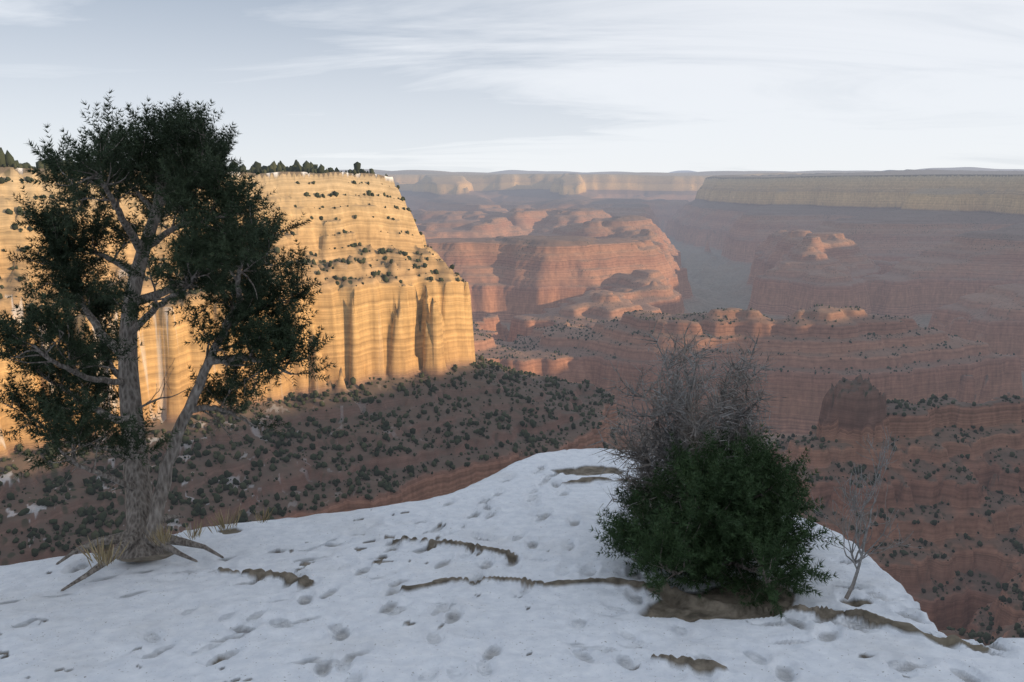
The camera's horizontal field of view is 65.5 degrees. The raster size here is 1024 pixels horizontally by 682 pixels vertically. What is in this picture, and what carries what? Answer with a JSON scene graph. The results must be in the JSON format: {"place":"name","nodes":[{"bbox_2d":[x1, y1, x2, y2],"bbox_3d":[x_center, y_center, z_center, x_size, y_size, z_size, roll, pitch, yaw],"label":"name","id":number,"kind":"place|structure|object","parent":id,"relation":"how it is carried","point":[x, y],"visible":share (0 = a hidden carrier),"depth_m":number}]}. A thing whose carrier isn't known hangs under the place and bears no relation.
{"place":"outdoors","nodes":[
{"label":"outdoors","id":0,"kind":"place"},
{"bbox_2d":[0,167,1023,681],"bbox_3d":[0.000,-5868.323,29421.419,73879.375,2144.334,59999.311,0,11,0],"label":"canyon terrain","id":1,"kind":"structure","parent":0,"point":[494,569],"depth_m":1059.27},
{"bbox_2d":[0,90,336,590],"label":"tree","id":2,"kind":"object","parent":1,"relation":"on","point":[281,331],"depth_m":7.00},
{"bbox_2d":[78,505,273,567],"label":"grass","id":3,"kind":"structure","parent":1,"relation":"on","point":[104,556],"depth_m":6.78},
{"bbox_2d":[0,147,1023,643],"bbox_3d":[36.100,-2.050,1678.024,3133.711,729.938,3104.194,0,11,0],"label":"scrub","id":4,"kind":"object","parent":1,"relation":"on","point":[6,159],"visible":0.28,"depth_m":1003.76},
{"bbox_2d":[582,318,798,542],"bbox_3d":[1.709,0.939,7.439,2.099,2.589,2.217,0,11,0],"label":"grey shrub","id":5,"kind":"object","parent":1,"relation":"on","point":[686,433],"depth_m":7.44},
{"bbox_2d":[588,423,843,618],"bbox_3d":[1.730,1.542,6.834,2.138,1.755,2.709,0,11,0],"label":"bush","id":6,"kind":"object","parent":1,"relation":"on","point":[734,532],"depth_m":6.29},
{"bbox_2d":[810,427,923,599],"bbox_3d":[2.453,1.194,5.692,0.666,1.250,0.896,-5,12,-24],"label":"dead sapling","id":7,"kind":"object","parent":1,"relation":"on","point":[855,561],"visible":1,"depth_m":5.56},
{"bbox_2d":[0,0,1023,172],"label":"sky","id":8,"kind":"structure","parent":0,"point":[663,86]}
]}

